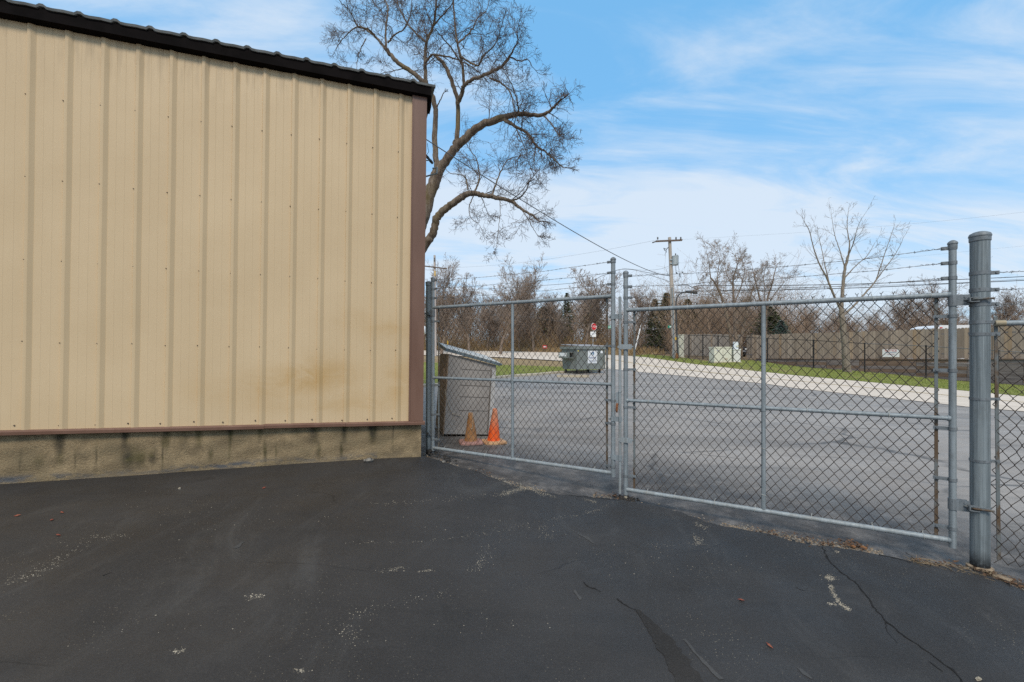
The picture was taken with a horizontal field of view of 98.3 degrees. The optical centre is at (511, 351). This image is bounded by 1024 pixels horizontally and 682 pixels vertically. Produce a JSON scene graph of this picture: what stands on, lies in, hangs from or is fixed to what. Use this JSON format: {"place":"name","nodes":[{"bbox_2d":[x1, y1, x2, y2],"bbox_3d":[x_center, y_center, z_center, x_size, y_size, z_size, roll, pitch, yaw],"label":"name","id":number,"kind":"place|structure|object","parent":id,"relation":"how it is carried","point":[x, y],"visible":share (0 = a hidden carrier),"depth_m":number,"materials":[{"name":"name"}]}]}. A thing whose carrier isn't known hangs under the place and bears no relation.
{"place":"outdoors","nodes":[
{"label":"outdoors","id":0,"kind":"place"},
{"bbox_2d":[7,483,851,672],"bbox_3d":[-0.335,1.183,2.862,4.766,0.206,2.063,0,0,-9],"label":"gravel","id":1,"kind":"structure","parent":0,"point":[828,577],"depth_m":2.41,"materials":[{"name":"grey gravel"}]},
{"bbox_2d":[424,356,562,366],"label":"grass","id":2,"kind":"structure","parent":0,"point":[538,362],"depth_m":37.73,"materials":[{"name":"green plant"}]},
{"bbox_2d":[424,362,597,383],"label":"lawn","id":3,"kind":"structure","parent":0,"point":[517,372],"depth_m":24.87,"materials":[{"name":"green plant"}]},
{"bbox_2d":[0,456,1023,681],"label":"pavement","id":4,"kind":"structure","parent":0,"point":[613,611],"depth_m":2.29,"materials":[{"name":"black asphalt"}]},
{"bbox_2d":[363,458,373,461],"bbox_3d":[-1.381,1.046,4.263,0.099,0.050,0.063,0,0,-35],"label":"rock","id":5,"kind":"object","parent":4,"relation":"on","point":[368,460],"visible":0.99,"depth_m":4.24,"materials":[{"name":"grey stone"}]},
{"bbox_2d":[904,554,1022,584],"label":"plant litter","id":6,"kind":"object","parent":4,"relation":"on","point":[931,560],"visible":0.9,"depth_m":2.65,"materials":[{"name":"plant"}]},
{"bbox_2d":[993,574,1011,581],"bbox_3d":[2.828,1.302,2.547,0.054,0.021,0.085,0,0,-19],"label":"rock","id":7,"kind":"object","parent":4,"relation":"on","point":[1004,578],"visible":0.97,"depth_m":2.54,"materials":[{"name":"beige stone"}]},
{"bbox_2d":[15,0,1023,344],"label":"sky","id":8,"kind":"structure","parent":0,"point":[710,120],"materials":[{"name":"blue"}]},
{"bbox_2d":[424,346,665,355],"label":"field","id":9,"kind":"structure","parent":0,"point":[610,354],"depth_m":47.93,"materials":[{"name":"plant"}]},
{"bbox_2d":[424,295,460,339],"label":"bare tree","id":10,"kind":"object","parent":9,"relation":"on","point":[440,322],"visible":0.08,"depth_m":79.44,"materials":[{"name":"brown plant"}]},
{"bbox_2d":[460,296,481,335],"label":"bare tree","id":11,"kind":"object","parent":9,"relation":"on","point":[472,308],"visible":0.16,"depth_m":82.70,"materials":[{"name":"brown plant"}]},
{"bbox_2d":[470,298,497,330],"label":"bare tree","id":12,"kind":"object","parent":9,"relation":"on","point":[479,314],"visible":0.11,"depth_m":82.49,"materials":[{"name":"brown plant"}]},
{"bbox_2d":[472,296,501,347],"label":"bare tree","id":13,"kind":"object","parent":9,"relation":"on","point":[493,312],"visible":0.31,"depth_m":73.01,"materials":[{"name":"brown plant"}]},
{"bbox_2d":[478,306,504,349],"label":"bare tree","id":14,"kind":"object","parent":9,"relation":"on","point":[498,321],"visible":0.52,"depth_m":72.02,"materials":[{"name":"brown plant"}]},
{"bbox_2d":[485,311,499,346],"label":"bare tree","id":15,"kind":"object","parent":9,"relation":"on","point":[493,336],"visible":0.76,"depth_m":71.70,"materials":[{"name":"brown plant"}]},
{"bbox_2d":[498,292,518,333],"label":"bare tree","id":16,"kind":"object","parent":9,"relation":"on","point":[509,312],"visible":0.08,"depth_m":91.19,"materials":[{"name":"brown plant"}]},
{"bbox_2d":[509,312,536,348],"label":"bare tree","id":17,"kind":"object","parent":9,"relation":"on","point":[519,329],"visible":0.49,"depth_m":72.07,"materials":[{"name":"brown plant"}]},
{"bbox_2d":[508,269,543,350],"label":"bare tree","id":18,"kind":"object","parent":9,"relation":"on","point":[529,315],"visible":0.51,"depth_m":66.86,"materials":[{"name":"brown plant"}]},
{"bbox_2d":[522,322,535,343],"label":"bare tree","id":19,"kind":"object","parent":9,"relation":"on","point":[528,331],"visible":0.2,"depth_m":80.39,"materials":[{"name":"brown plant"}]},
{"bbox_2d":[524,306,561,347],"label":"conifer","id":20,"kind":"object","parent":9,"relation":"on","point":[540,315],"visible":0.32,"depth_m":81.26,"materials":[{"name":"plant"}]},
{"bbox_2d":[539,291,561,341],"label":"bare tree","id":21,"kind":"object","parent":9,"relation":"on","point":[549,312],"visible":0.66,"depth_m":79.26,"materials":[{"name":"brown plant"}]},
{"bbox_2d":[555,312,567,345],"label":"bare tree","id":22,"kind":"object","parent":9,"relation":"on","point":[561,329],"visible":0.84,"depth_m":71.72,"materials":[{"name":"brown plant"}]},
{"bbox_2d":[557,293,575,341],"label":"conifer","id":23,"kind":"object","parent":9,"relation":"on","point":[568,309],"visible":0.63,"depth_m":77.82,"materials":[{"name":"green plant"}]},
{"bbox_2d":[424,266,744,349],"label":"undergrowth","id":24,"kind":"object","parent":9,"relation":"on","point":[630,338],"visible":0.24,"depth_m":77.58,"materials":[{"name":"brown plant"}]},
{"bbox_2d":[565,268,623,344],"bbox_3d":[11.562,-5.566,59.599,7.770,12.183,9.408,0,0,-39],"label":"bare tree","id":25,"kind":"object","parent":9,"relation":"on","point":[594,301],"visible":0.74,"depth_m":59.79,"materials":[{"name":"brown plant"}]},
{"bbox_2d":[628,283,656,347],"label":"bare tree","id":26,"kind":"object","parent":9,"relation":"on","point":[639,301],"visible":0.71,"depth_m":59.51,"materials":[{"name":"brown plant"}]},
{"bbox_2d":[421,368,1023,584],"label":"parking lot","id":27,"kind":"structure","parent":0,"point":[551,479],"depth_m":5.26,"materials":[{"name":"grey asphalt"}]},
{"bbox_2d":[425,281,430,454],"bbox_3d":[-0.913,0.209,4.843,0.071,1.965,0.071,0,0,0],"label":"gate post","id":28,"kind":"object","parent":27,"relation":"on","point":[428,364],"visible":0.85,"depth_m":4.82,"materials":[{"name":"metal"}]},
{"bbox_2d":[424,257,632,493],"bbox_3d":[0.037,0.195,4.283,2.264,2.020,0.080,0,0,30],"label":"gate leaf","id":29,"kind":"object","parent":28,"relation":"attached to","point":[612,400],"visible":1,"depth_m":4.19,"materials":[{"name":"metal"}]},
{"bbox_2d":[436,342,501,433],"bbox_3d":[-0.646,0.495,6.395,0.810,1.289,0.885,0,0,-17],"label":"storage bin","id":30,"kind":"object","parent":27,"relation":"on","point":[475,395],"visible":0.81,"depth_m":6.01,"materials":[{"name":"grey metal"}]},
{"bbox_2d":[459,412,483,444],"bbox_3d":[-0.513,0.949,5.520,0.288,0.377,0.288,0,0,-11],"label":"traffic cone","id":31,"kind":"object","parent":27,"relation":"on","point":[470,441],"visible":0.86,"depth_m":5.47,"materials":[{"name":"orange plastic"}]},
{"bbox_2d":[482,408,506,444],"bbox_3d":[-0.233,0.936,5.620,0.288,0.432,0.288,0,0,-20],"label":"traffic cone","id":32,"kind":"object","parent":27,"relation":"on","point":[490,435],"visible":0.86,"depth_m":5.57,"materials":[{"name":"orange plastic"}]},
{"bbox_2d":[423,370,597,386],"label":"kerb","id":33,"kind":"structure","parent":27,"relation":"on","point":[528,374],"depth_m":20.57,"materials":[{"name":"concrete"}]},
{"bbox_2d":[421,450,639,501],"bbox_3d":[-0.025,1.166,4.238,2.431,0.174,0.397,0,0,32],"label":"rubble","id":34,"kind":"object","parent":27,"relation":"on","point":[629,499],"visible":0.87,"depth_m":3.77,"materials":[{"name":"grey stone"}]},
{"bbox_2d":[557,375,588,376],"bbox_3d":[2.635,1.049,19.133,1.383,0.100,0.140,0,0,5],"label":"wheel stop","id":35,"kind":"object","parent":27,"relation":"on","point":[572,375],"visible":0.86,"depth_m":19.07,"materials":[{"name":"concrete"}]},
{"bbox_2d":[559,344,605,373],"bbox_3d":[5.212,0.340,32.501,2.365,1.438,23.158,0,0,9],"label":"dumpster","id":36,"kind":"object","parent":27,"relation":"on","point":[584,358],"visible":0.91,"depth_m":21.66,"materials":[{"name":"grey metal"}]},
{"bbox_2d":[422,449,1023,589],"bbox_3d":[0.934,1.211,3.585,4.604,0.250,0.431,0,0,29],"label":"rubble","id":37,"kind":"object","parent":27,"relation":"on","point":[799,540],"visible":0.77,"depth_m":3.00,"materials":[{"name":"grey stone"}]},
{"bbox_2d":[476,469,1023,588],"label":"leaf litter","id":38,"kind":"object","parent":27,"relation":"on","point":[862,549],"visible":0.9,"depth_m":2.90,"materials":[{"name":"brown plant"}]},
{"bbox_2d":[966,231,999,573],"bbox_3d":[2.829,0.363,2.671,0.130,2.177,0.128,0,0,-23],"label":"gate post","id":39,"kind":"object","parent":27,"relation":"on","point":[980,335],"visible":0.94,"depth_m":2.64,"materials":[{"name":"metal"}]},
{"bbox_2d":[623,240,994,548],"bbox_3d":[1.904,0.260,3.207,2.222,1.897,0.090,0,0,31],"label":"gate leaf","id":40,"kind":"object","parent":39,"relation":"attached to","point":[955,504],"visible":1,"depth_m":3.08,"materials":[{"name":"metal"}]},
{"bbox_2d":[424,350,1023,410],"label":"road","id":41,"kind":"structure","parent":0,"point":[943,399],"depth_m":19.80,"materials":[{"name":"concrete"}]},
{"bbox_2d":[444,353,1020,401],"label":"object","id":42,"kind":"object","parent":41,"relation":"on","point":[806,381],"visible":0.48,"depth_m":18.88,"materials":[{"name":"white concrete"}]},
{"bbox_2d":[617,360,1015,401],"bbox_3d":[8.112,0.986,37.057,9.877,1.631,66.597,0,0,-29],"label":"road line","id":43,"kind":"object","parent":41,"relation":"on","point":[813,382],"visible":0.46,"depth_m":18.45,"materials":[{"name":"white paint"}]},
{"bbox_2d":[424,350,1023,411],"bbox_3d":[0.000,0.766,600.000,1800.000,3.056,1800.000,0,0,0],"label":"ground","id":44,"kind":"structure","parent":0,"point":[699,357],"depth_m":36.85,"materials":[{"name":"soil"}]},
{"bbox_2d":[0,0,437,483],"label":"metal building","id":45,"kind":"structure","parent":44,"relation":"on","point":[212,254],"depth_m":3.92,"materials":[{"name":"beige metal"}]},
{"bbox_2d":[427,140,668,275],"bbox_3d":[5.862,-4.356,20.554,0.042,3.605,33.496,0,0,24],"label":"overhead wire","id":46,"kind":"object","parent":45,"relation":"attached to","point":[532,206],"visible":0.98,"depth_m":8.24,"materials":[{"name":"black metal"}]},
{"bbox_2d":[425,255,446,355],"bbox_3d":[-9.845,-5.670,55.922,3.268,13.061,0.524,0,0,0],"label":"utility pole","id":47,"kind":"object","parent":44,"relation":"on","point":[434,267],"visible":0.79,"depth_m":55.87,"materials":[{"name":"brown wood"}]},
{"bbox_2d":[448,312,643,328],"bbox_3d":[2.428,-3.446,46.790,30.230,3.207,2.127,0,0,41],"label":"overhead wire","id":48,"kind":"object","parent":47,"relation":"attached to","point":[559,321],"visible":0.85,"depth_m":43.31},
{"bbox_2d":[424,253,463,353],"bbox_3d":[-9.434,-7.016,63.855,7.312,15.525,7.095,0,0,-16],"label":"bare tree","id":49,"kind":"object","parent":44,"relation":"on","point":[445,285],"visible":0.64,"depth_m":63.35,"materials":[{"name":"brown plant"}]},
{"bbox_2d":[320,0,584,263],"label":"bare tree","id":50,"kind":"object","parent":44,"relation":"on","point":[434,181],"visible":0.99,"depth_m":10.55,"materials":[{"name":"brown plant"}]},
{"bbox_2d":[436,272,492,350],"bbox_3d":[-6.652,-5.085,63.500,7.425,11.642,8.990,0,0,17],"label":"bare tree","id":51,"kind":"object","parent":44,"relation":"on","point":[461,299],"visible":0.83,"depth_m":62.16,"materials":[{"name":"brown plant"}]},
{"bbox_2d":[486,293,515,333],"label":"bare tree","id":52,"kind":"object","parent":44,"relation":"on","point":[502,305],"visible":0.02,"depth_m":94.51,"materials":[{"name":"brown plant"}]},
{"bbox_2d":[479,253,548,353],"bbox_3d":[0.406,-6.150,59.747,9.353,13.779,9.643,0,0,15],"label":"bare tree","id":53,"kind":"object","parent":44,"relation":"on","point":[523,294],"visible":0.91,"depth_m":59.55,"materials":[{"name":"brown plant"}]},
{"bbox_2d":[424,330,663,350],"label":"undergrowth","id":54,"kind":"object","parent":44,"relation":"on","point":[538,345],"visible":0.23,"depth_m":73.73,"materials":[{"name":"brown plant"}]},
{"bbox_2d":[544,303,569,344],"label":"bare tree","id":55,"kind":"object","parent":44,"relation":"on","point":[558,314],"visible":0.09,"depth_m":85.55,"materials":[{"name":"brown plant"}]},
{"bbox_2d":[568,296,582,329],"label":"bare tree","id":56,"kind":"object","parent":44,"relation":"on","point":[574,313],"visible":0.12,"depth_m":92.71,"materials":[{"name":"plant"}]},
{"bbox_2d":[572,290,590,313],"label":"bare tree","id":57,"kind":"object","parent":44,"relation":"on","point":[579,301],"visible":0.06,"depth_m":96.86,"materials":[{"name":"brown plant"}]},
{"bbox_2d":[573,286,599,340],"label":"bare tree","id":58,"kind":"object","parent":44,"relation":"on","point":[584,315],"visible":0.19,"depth_m":84.16,"materials":[{"name":"brown plant"}]},
{"bbox_2d":[578,302,605,343],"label":"conifer","id":59,"kind":"object","parent":44,"relation":"on","point":[591,329],"visible":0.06,"depth_m":83.56,"materials":[{"name":"plant"}]},
{"bbox_2d":[590,323,596,336],"bbox_3d":[8.496,-1.149,46.036,0.683,3.651,0.111,0,0,0],"label":"stop sign","id":60,"kind":"object","parent":44,"relation":"on","point":[594,328],"visible":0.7,"depth_m":45.99,"materials":[{"name":"red metal"}]},
{"bbox_2d":[642,299,663,350],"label":"conifer","id":61,"kind":"object","parent":44,"relation":"on","point":[648,331],"visible":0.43,"depth_m":61.84,"materials":[{"name":"green plant"}]},
{"bbox_2d":[649,292,679,350],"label":"conifer","id":62,"kind":"object","parent":44,"relation":"on","point":[664,311],"visible":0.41,"depth_m":57.86,"materials":[{"name":"green plant"}]},
{"bbox_2d":[677,299,701,332],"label":"conifer","id":63,"kind":"object","parent":44,"relation":"on","point":[689,300],"visible":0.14,"depth_m":51.74,"materials":[{"name":"green plant"}]},
{"bbox_2d":[684,334,739,355],"bbox_3d":[16.997,-0.517,37.572,0.459,2.050,4.961,0,0,-43],"label":"wood fence","id":64,"kind":"object","parent":44,"relation":"on","point":[697,341],"visible":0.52,"depth_m":38.09,"materials":[{"name":"wood"}]},
{"bbox_2d":[701,310,722,333],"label":"bare tree","id":65,"kind":"object","parent":44,"relation":"on","point":[711,319],"visible":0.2,"depth_m":51.59,"materials":[{"name":"brown plant"}]},
{"bbox_2d":[702,292,729,331],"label":"bare tree","id":66,"kind":"object","parent":44,"relation":"on","point":[714,308],"visible":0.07,"depth_m":54.81,"materials":[{"name":"brown plant"}]},
{"bbox_2d":[687,233,771,348],"bbox_3d":[15.113,-4.007,31.496,6.288,9.602,3.978,0,0,0],"label":"bare tree","id":67,"kind":"object","parent":44,"relation":"on","point":[734,277],"visible":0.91,"depth_m":31.20,"materials":[{"name":"brown plant"}]},
{"bbox_2d":[636,240,853,353],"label":"undergrowth","id":68,"kind":"object","parent":44,"relation":"on","point":[718,325],"visible":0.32,"depth_m":47.26,"materials":[{"name":"brown plant"}]},
{"bbox_2d":[744,306,793,341],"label":"conifer","id":69,"kind":"object","parent":44,"relation":"on","point":[772,320],"visible":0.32,"depth_m":42.60,"materials":[{"name":"green plant"}]},
{"bbox_2d":[738,252,800,334],"bbox_3d":[21.889,-4.163,38.724,5.509,9.668,3.623,0,0,0],"label":"bare tree","id":70,"kind":"object","parent":44,"relation":"on","point":[758,283],"visible":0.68,"depth_m":38.49,"materials":[{"name":"brown plant"}]},
{"bbox_2d":[772,320,790,334],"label":"conifer","id":71,"kind":"object","parent":44,"relation":"on","point":[781,327],"visible":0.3,"depth_m":38.86,"materials":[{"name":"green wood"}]},
{"bbox_2d":[797,307,817,332],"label":"bare tree","id":72,"kind":"object","parent":44,"relation":"on","point":[810,330],"visible":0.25,"depth_m":52.58,"materials":[{"name":"brown plant"}]},
{"bbox_2d":[800,304,820,332],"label":"bare tree","id":73,"kind":"object","parent":44,"relation":"on","point":[811,316],"visible":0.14,"depth_m":56.95,"materials":[{"name":"brown plant"}]},
{"bbox_2d":[812,318,835,332],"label":"bare tree","id":74,"kind":"object","parent":44,"relation":"on","point":[823,328],"visible":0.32,"depth_m":55.36,"materials":[{"name":"plant"}]},
{"bbox_2d":[826,307,846,331],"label":"bare tree","id":75,"kind":"object","parent":44,"relation":"on","point":[830,312],"visible":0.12,"depth_m":74.30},
{"bbox_2d":[832,309,854,331],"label":"bare tree","id":76,"kind":"object","parent":44,"relation":"on","point":[846,322],"visible":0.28,"depth_m":59.37,"materials":[{"name":"brown plant"}]},
{"bbox_2d":[688,335,1022,377],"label":"metal fence","id":77,"kind":"object","parent":44,"relation":"on","point":[813,340],"visible":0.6,"depth_m":29.98,"materials":[{"name":"black metal"}]},
{"bbox_2d":[882,349,898,356],"bbox_3d":[24.204,0.093,28.272,0.020,0.490,0.840,0,0,-39],"label":"notice sign","id":78,"kind":"object","parent":77,"relation":"attached to","point":[893,352],"visible":0.84,"depth_m":28.28,"materials":[{"name":"grey"}]},
{"bbox_2d":[859,310,881,331],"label":"bare tree","id":79,"kind":"object","parent":44,"relation":"on","point":[872,320],"visible":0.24,"depth_m":61.72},
{"bbox_2d":[756,358,1023,384],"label":"retaining wall","id":80,"kind":"structure","parent":44,"relation":"on","point":[963,373],"depth_m":27.38,"materials":[{"name":"grey concrete"}]},
{"bbox_2d":[746,326,1023,358],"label":"wood fence","id":81,"kind":"object","parent":80,"relation":"on","point":[962,339],"visible":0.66,"depth_m":28.92,"materials":[{"name":"brown wood"}]},
{"bbox_2d":[877,290,920,329],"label":"bare tree","id":82,"kind":"object","parent":44,"relation":"on","point":[895,313],"visible":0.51,"depth_m":60.14,"materials":[{"name":"brown plant"}]},
{"bbox_2d":[779,257,1023,358],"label":"undergrowth","id":83,"kind":"object","parent":44,"relation":"on","point":[876,320],"visible":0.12,"depth_m":50.99,"materials":[{"name":"brown plant"}]},
{"bbox_2d":[905,306,932,327],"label":"bare tree","id":84,"kind":"object","parent":44,"relation":"on","point":[919,325],"visible":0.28,"depth_m":55.55,"materials":[{"name":"brown plant"}]},
{"bbox_2d":[890,276,968,325],"bbox_3d":[54.809,-4.564,58.443,7.661,10.946,7.430,0,0,25],"label":"bare tree","id":85,"kind":"object","parent":44,"relation":"on","point":[931,301],"visible":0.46,"depth_m":57.73,"materials":[{"name":"brown plant"}]},
{"bbox_2d":[908,325,968,358],"bbox_3d":[33.283,-0.269,33.980,4.000,3.468,2.040,0,0,0],"label":"camper van","id":86,"kind":"object","parent":44,"relation":"on","point":[943,327],"visible":0.11,"depth_m":33.00,"materials":[{"name":"white paint"}]},
{"bbox_2d":[926,304,967,325],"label":"bare tree","id":87,"kind":"object","parent":44,"relation":"on","point":[944,320],"visible":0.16,"depth_m":58.52,"materials":[{"name":"brown plant"}]},
{"bbox_2d":[991,270,1023,567],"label":"chain link fence","id":88,"kind":"object","parent":44,"relation":"on","point":[996,325],"visible":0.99,"depth_m":2.65,"materials":[{"name":"metal"}]},
{"bbox_2d":[991,286,1023,326],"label":"bare tree","id":89,"kind":"object","parent":44,"relation":"on","point":[1000,308],"visible":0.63,"depth_m":59.68,"materials":[{"name":"brown plant"}]},
{"bbox_2d":[991,300,1023,326],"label":"bare tree","id":90,"kind":"object","parent":44,"relation":"on","point":[1014,314],"visible":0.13,"depth_m":60.17,"materials":[{"name":"brown plant"}]},
{"bbox_2d":[635,354,1023,395],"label":"grass verge","id":91,"kind":"object","parent":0,"point":[820,372],"depth_m":24.49,"materials":[{"name":"green plant"}]},
{"bbox_2d":[652,237,697,357],"bbox_3d":[13.135,-4.226,35.489,3.431,10.178,1.387,0,0,31],"label":"utility pole","id":92,"kind":"object","parent":91,"relation":"on","point":[674,260],"visible":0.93,"depth_m":35.83,"materials":[{"name":"brown wood"}]},
{"bbox_2d":[451,240,654,267],"bbox_3d":[1.754,-9.858,46.001,28.390,1.577,0.013,0,0,45],"label":"overhead wire","id":93,"kind":"object","parent":92,"relation":"attached to","point":[552,258],"visible":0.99,"depth_m":43.45,"materials":[{"name":"black metal"}]},
{"bbox_2d":[437,269,669,291],"bbox_3d":[2.510,-6.899,46.936,30.083,1.443,3.325,0,0,43],"label":"overhead wire","id":94,"kind":"object","parent":92,"relation":"attached to","point":[555,284],"visible":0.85,"depth_m":46.79,"materials":[{"name":"grey metal"}]},
{"bbox_2d":[675,280,1023,292],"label":"overhead wire","id":95,"kind":"object","parent":92,"relation":"attached to","point":[856,287],"visible":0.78,"depth_m":35.98,"materials":[{"name":"grey metal"}]},
{"bbox_2d":[678,276,1023,287],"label":"overhead wire","id":96,"kind":"object","parent":92,"relation":"attached to","point":[835,284],"visible":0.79,"depth_m":35.98,"materials":[{"name":"grey metal"}]},
{"bbox_2d":[683,212,1020,239],"bbox_3d":[27.068,-9.640,33.035,27.122,1.041,0.371,0,0,13],"label":"overhead wire","id":97,"kind":"object","parent":92,"relation":"attached to","point":[855,228],"visible":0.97,"depth_m":33.09,"materials":[{"name":"black metal"}]},
{"bbox_2d":[678,334,684,357],"bbox_3d":[13.987,-0.440,36.725,0.491,1.966,0.610,0,0,0],"label":"utility cabinet","id":98,"kind":"object","parent":91,"relation":"on","point":[680,342],"visible":0.55,"depth_m":36.50,"materials":[{"name":"metal"}]},
{"bbox_2d":[708,347,732,362],"bbox_3d":[13.827,0.227,29.350,1.239,1.105,0.860,0,0,0],"label":"utility cabinet","id":99,"kind":"object","parent":91,"relation":"on","point":[718,356],"visible":0.75,"depth_m":29.00,"materials":[{"name":"metal"}]},
{"bbox_2d":[732,349,740,361],"bbox_3d":[14.850,0.305,29.400,0.559,0.974,0.560,0,0,0],"label":"utility cabinet","id":100,"kind":"object","parent":91,"relation":"on","point":[736,356],"visible":0.5,"depth_m":29.20,"materials":[{"name":"metal"}]},
{"bbox_2d":[733,342,738,348],"bbox_3d":[14.834,-0.419,29.325,0.290,0.480,0.190,0,0,0],"label":"meter box","id":101,"kind":"object","parent":100,"relation":"attached to","point":[735,346],"visible":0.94,"depth_m":29.28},
{"bbox_2d":[796,196,909,371],"bbox_3d":[20.678,-4.190,27.017,8.503,11.358,3.108,0,0,-5],"label":"bare tree","id":102,"kind":"object","parent":91,"relation":"on","point":[845,352],"visible":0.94,"depth_m":26.95,"materials":[{"name":"brown plant"}]},
{"bbox_2d":[740,279,1018,289],"bbox_3d":[28.939,-5.493,36.499,26.594,1.033,0.026,0,0,0],"label":"barbed wire","id":103,"kind":"object","parent":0,"point":[873,285],"visible":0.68,"depth_m":36.49,"materials":[{"name":"grey metal"}]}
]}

